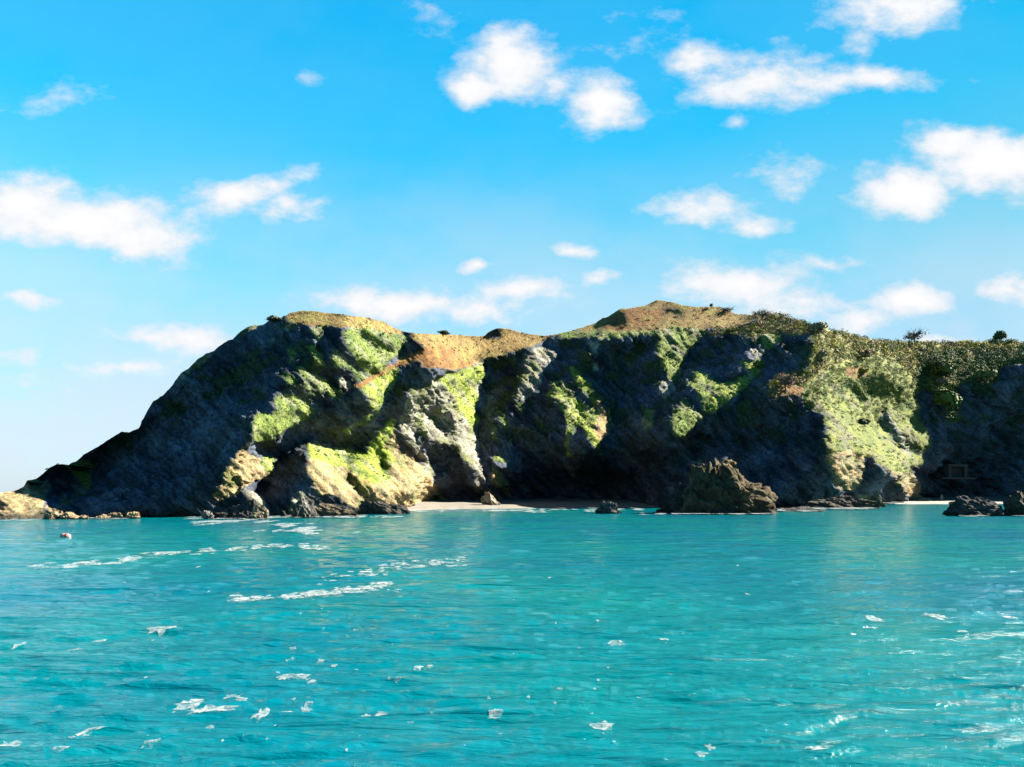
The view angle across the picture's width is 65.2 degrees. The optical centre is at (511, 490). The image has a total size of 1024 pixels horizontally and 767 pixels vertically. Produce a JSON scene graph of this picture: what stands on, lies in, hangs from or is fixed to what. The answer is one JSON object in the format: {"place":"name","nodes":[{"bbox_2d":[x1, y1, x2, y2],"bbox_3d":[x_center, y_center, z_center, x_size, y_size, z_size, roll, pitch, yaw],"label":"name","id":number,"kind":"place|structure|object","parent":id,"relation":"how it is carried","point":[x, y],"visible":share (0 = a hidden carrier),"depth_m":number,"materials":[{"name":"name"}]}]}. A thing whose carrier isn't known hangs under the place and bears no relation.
{"place":"outdoors","nodes":[
{"label":"outdoors","id":0,"kind":"place"},
{"bbox_2d":[0,504,1023,766],"bbox_3d":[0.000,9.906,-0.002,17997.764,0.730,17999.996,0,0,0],"label":"sea","id":1,"kind":"structure","parent":0,"point":[696,658],"depth_m":53.36,"materials":[{"name":"liquid"}]},
{"bbox_2d":[43,508,62,518],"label":"rock","id":2,"kind":"object","parent":1,"relation":"in","point":[50,513],"visible":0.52,"depth_m":284.78,"materials":[{"name":"beige stone"}]},
{"bbox_2d":[60,533,70,536],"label":"buoy","id":3,"kind":"object","parent":1,"relation":"on","point":[65,535],"visible":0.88,"depth_m":172.70,"materials":[{"name":"white plastic"}]},
{"bbox_2d":[58,511,79,518],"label":"rock","id":4,"kind":"object","parent":1,"relation":"in","point":[69,515],"visible":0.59,"depth_m":284.13,"materials":[{"name":"beige stone"}]},
{"bbox_2d":[78,515,88,518],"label":"rock","id":5,"kind":"object","parent":1,"relation":"in","point":[83,517],"visible":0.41,"depth_m":284.57,"materials":[{"name":"beige stone"}]},
{"bbox_2d":[93,514,111,518],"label":"rock","id":6,"kind":"object","parent":1,"relation":"in","point":[103,516],"visible":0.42,"depth_m":288.63,"materials":[{"name":"beige stone"}]},
{"bbox_2d":[107,512,122,518],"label":"rock","id":7,"kind":"object","parent":1,"relation":"in","point":[113,515],"visible":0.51,"depth_m":290.64,"materials":[{"name":"beige stone"}]},
{"bbox_2d":[125,511,139,518],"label":"rock","id":8,"kind":"object","parent":1,"relation":"in","point":[133,515],"visible":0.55,"depth_m":291.54,"materials":[{"name":"beige stone"}]},
{"bbox_2d":[149,626,176,634],"bbox_3d":[-25.036,9.917,57.125,1.984,0.435,2.484,0,0,0],"label":"foam patch","id":9,"kind":"object","parent":1,"relation":"on","point":[160,630],"visible":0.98,"depth_m":56.58,"materials":[{"name":"white liquid"}]},
{"bbox_2d":[179,699,201,709],"bbox_3d":[-14.866,9.831,36.844,1.368,0.179,1.950,0,0,21],"label":"foam patch","id":10,"kind":"object","parent":1,"relation":"on","point":[195,700],"visible":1,"depth_m":37.17,"materials":[{"name":"white liquid"}]},
{"bbox_2d":[188,705,225,713],"bbox_3d":[-13.299,9.877,36.294,2.829,0.212,1.261,0,0,-16],"label":"foam patch","id":11,"kind":"object","parent":1,"relation":"on","point":[220,708],"visible":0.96,"depth_m":36.24,"materials":[{"name":"white liquid"}]},
{"bbox_2d":[200,510,213,518],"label":"rock","id":12,"kind":"object","parent":1,"relation":"in","point":[206,514],"visible":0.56,"depth_m":284.83,"materials":[{"name":"grey stone"}]},
{"bbox_2d":[213,499,256,518],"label":"rock","id":13,"kind":"object","parent":1,"relation":"in","point":[243,510],"visible":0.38,"depth_m":288.13,"materials":[{"name":"grey stone"}]},
{"bbox_2d":[34,519,465,600],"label":"foam streaks","id":14,"kind":"object","parent":1,"relation":"on","point":[86,563],"visible":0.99,"depth_m":110.31,"materials":[{"name":"white liquid"}]},
{"bbox_2d":[248,504,268,518],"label":"rock","id":15,"kind":"object","parent":1,"relation":"in","point":[260,511],"visible":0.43,"depth_m":285.00,"materials":[{"name":"grey stone"}]},
{"bbox_2d":[250,708,269,718],"bbox_3d":[-11.092,9.921,35.533,0.699,0.188,2.121,0,0,0],"label":"foam patch","id":16,"kind":"object","parent":1,"relation":"on","point":[268,709],"visible":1,"depth_m":35.43,"materials":[{"name":"white liquid"}]},
{"bbox_2d":[291,496,319,517],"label":"rock","id":17,"kind":"object","parent":1,"relation":"in","point":[304,508],"visible":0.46,"depth_m":299.83,"materials":[{"name":"grey stone"}]},
{"bbox_2d":[315,502,360,516],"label":"rock","id":18,"kind":"object","parent":1,"relation":"in","point":[328,510],"visible":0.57,"depth_m":311.56,"materials":[{"name":"stone"}]},
{"bbox_2d":[358,500,409,513],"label":"rock","id":19,"kind":"object","parent":1,"relation":"in","point":[369,507],"visible":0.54,"depth_m":345.33,"materials":[{"name":"grey stone"}]},
{"bbox_2d":[2,501,976,520],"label":"surf","id":20,"kind":"structure","parent":1,"relation":"on","point":[588,511],"depth_m":367.69,"materials":[{"name":"liquid"}]},
{"bbox_2d":[13,566,1016,756],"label":"foam flecks","id":21,"kind":"object","parent":1,"relation":"on","point":[378,714],"visible":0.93,"depth_m":46.85,"materials":[{"name":"white liquid"}]},
{"bbox_2d":[593,720,611,728],"bbox_3d":[3.881,9.901,33.691,1.035,0.150,1.223,0,0,-36],"label":"foam patch","id":22,"kind":"object","parent":1,"relation":"on","point":[608,725],"visible":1,"depth_m":33.69,"materials":[{"name":"white liquid"}]},
{"bbox_2d":[595,500,621,513],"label":"rock","id":23,"kind":"object","parent":1,"relation":"in","point":[608,507],"visible":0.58,"depth_m":353.69,"materials":[{"name":"grey stone"}]},
{"bbox_2d":[656,483,689,512],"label":"rock","id":24,"kind":"object","parent":1,"relation":"in","point":[674,500],"visible":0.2,"depth_m":369.34,"materials":[{"name":"grey stone"}]},
{"bbox_2d":[669,458,777,514],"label":"rock","id":25,"kind":"object","parent":1,"relation":"in","point":[718,488],"visible":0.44,"depth_m":350.67,"materials":[{"name":"stone"}]},
{"bbox_2d":[775,506,824,511],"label":"rock","id":26,"kind":"object","parent":1,"relation":"in","point":[801,508],"visible":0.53,"depth_m":395.44,"materials":[{"name":"grey stone"}]},
{"bbox_2d":[806,495,878,508],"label":"rock","id":27,"kind":"object","parent":1,"relation":"in","point":[844,502],"visible":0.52,"depth_m":452.82,"materials":[{"name":"grey stone"}]},
{"bbox_2d":[869,493,885,506],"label":"rock","id":28,"kind":"object","parent":1,"relation":"in","point":[876,497],"visible":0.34,"depth_m":497.82,"materials":[{"name":"grey stone"}]},
{"bbox_2d":[942,495,1013,515],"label":"rock","id":29,"kind":"object","parent":1,"relation":"in","point":[962,505],"visible":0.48,"depth_m":321.25,"materials":[{"name":"grey stone"}]},
{"bbox_2d":[1002,491,1023,515],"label":"rock","id":30,"kind":"object","parent":1,"relation":"in","point":[1013,504],"visible":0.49,"depth_m":323.66,"materials":[{"name":"grey stone"}]},
{"bbox_2d":[0,300,1023,518],"bbox_3d":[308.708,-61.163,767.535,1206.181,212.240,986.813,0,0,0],"label":"headland","id":31,"kind":"structure","parent":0,"point":[428,409],"depth_m":504.05,"materials":[{"name":"stone"}]},
{"bbox_2d":[267,315,281,323],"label":"bush","id":32,"kind":"object","parent":31,"relation":"on","point":[272,318],"visible":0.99,"depth_m":369.22,"materials":[{"name":"green plant"}]},
{"bbox_2d":[437,330,449,334],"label":"bush","id":33,"kind":"object","parent":31,"relation":"on","point":[445,332],"visible":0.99,"depth_m":487.08,"materials":[{"name":"green plant"}]},
{"bbox_2d":[40,301,1022,499],"bbox_3d":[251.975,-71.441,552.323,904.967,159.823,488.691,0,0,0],"label":"turf","id":34,"kind":"structure","parent":31,"relation":"on","point":[318,450],"depth_m":503.50,"materials":[{"name":"green plant"}]},
{"bbox_2d":[720,307,732,313],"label":"bare tree","id":35,"kind":"object","parent":31,"relation":"on","point":[728,309],"visible":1,"depth_m":634.53,"materials":[{"name":"grey plant"}]},
{"bbox_2d":[752,358,764,369],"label":"bush","id":36,"kind":"object","parent":31,"relation":"on","point":[758,363],"visible":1,"depth_m":529.82,"materials":[{"name":"green plant"}]},
{"bbox_2d":[748,309,772,320],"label":"bare tree","id":37,"kind":"object","parent":31,"relation":"on","point":[764,313],"visible":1,"depth_m":617.00,"materials":[{"name":"grey plant"}]},
{"bbox_2d":[775,373,796,392],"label":"bare tree","id":38,"kind":"object","parent":31,"relation":"on","point":[788,380],"visible":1,"depth_m":496.62,"materials":[{"name":"grey plant"}]},
{"bbox_2d":[806,321,828,333],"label":"bush","id":39,"kind":"object","parent":31,"relation":"on","point":[817,326],"visible":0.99,"depth_m":543.93,"materials":[{"name":"green plant"}]},
{"bbox_2d":[816,348,827,366],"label":"bush","id":40,"kind":"object","parent":31,"relation":"on","point":[822,353],"visible":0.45,"depth_m":528.14,"materials":[{"name":"green plant"}]},
{"bbox_2d":[859,367,868,373],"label":"bush","id":41,"kind":"object","parent":31,"relation":"on","point":[864,369],"visible":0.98,"depth_m":631.23,"materials":[{"name":"green plant"}]},
{"bbox_2d":[858,418,870,424],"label":"bush","id":42,"kind":"object","parent":31,"relation":"on","point":[863,421],"visible":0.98,"depth_m":591.84,"materials":[{"name":"green plant"}]},
{"bbox_2d":[856,348,873,358],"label":"bush","id":43,"kind":"object","parent":31,"relation":"on","point":[865,353],"visible":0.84,"depth_m":637.06,"materials":[{"name":"green plant"}]},
{"bbox_2d":[708,311,1023,472],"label":"scrub","id":44,"kind":"object","parent":31,"relation":"on","point":[951,350],"visible":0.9,"depth_m":688.69,"materials":[{"name":"green plant"}]},
{"bbox_2d":[903,328,928,345],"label":"bare tree","id":45,"kind":"object","parent":31,"relation":"on","point":[909,335],"visible":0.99,"depth_m":768.26,"materials":[{"name":"grey plant"}]},
{"bbox_2d":[935,378,947,383],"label":"bush","id":46,"kind":"object","parent":31,"relation":"on","point":[939,380],"visible":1,"depth_m":730.13,"materials":[{"name":"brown plant"}]},
{"bbox_2d":[930,360,956,377],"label":"bush","id":47,"kind":"object","parent":31,"relation":"on","point":[943,366],"visible":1,"depth_m":740.69,"materials":[{"name":"green plant"}]},
{"bbox_2d":[933,387,962,421],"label":"tree","id":48,"kind":"object","parent":31,"relation":"on","point":[948,398],"visible":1,"depth_m":709.41,"materials":[{"name":"green plant"}]},
{"bbox_2d":[936,464,975,478],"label":"stone shelter","id":49,"kind":"object","parent":31,"relation":"on","point":[954,471],"visible":1,"depth_m":708.15,"materials":[{"name":"grey stone"}]},
{"bbox_2d":[973,368,997,384],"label":"bush","id":50,"kind":"object","parent":31,"relation":"on","point":[984,374],"visible":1,"depth_m":739.23,"materials":[{"name":"green plant"}]},
{"bbox_2d":[992,330,1007,340],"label":"tree","id":51,"kind":"object","parent":31,"relation":"on","point":[1000,334],"visible":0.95,"depth_m":830.54,"materials":[{"name":"green plant"}]},
{"bbox_2d":[0,0,1023,491],"label":"sky","id":52,"kind":"structure","parent":0,"point":[178,177],"materials":[{"name":"blue"}]},
{"bbox_2d":[406,498,658,510],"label":"beach","id":53,"kind":"structure","parent":0,"point":[524,503],"depth_m":500.51,"materials":[{"name":"beige sand"}]},
{"bbox_2d":[480,491,500,504],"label":"rock","id":54,"kind":"object","parent":53,"relation":"on","point":[487,498],"visible":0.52,"depth_m":488.48,"materials":[{"name":"beige stone"}]},
{"bbox_2d":[897,496,1008,503],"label":"beach","id":55,"kind":"structure","parent":0,"point":[947,500],"depth_m":688.02,"materials":[{"name":"beige sand"}]}
]}

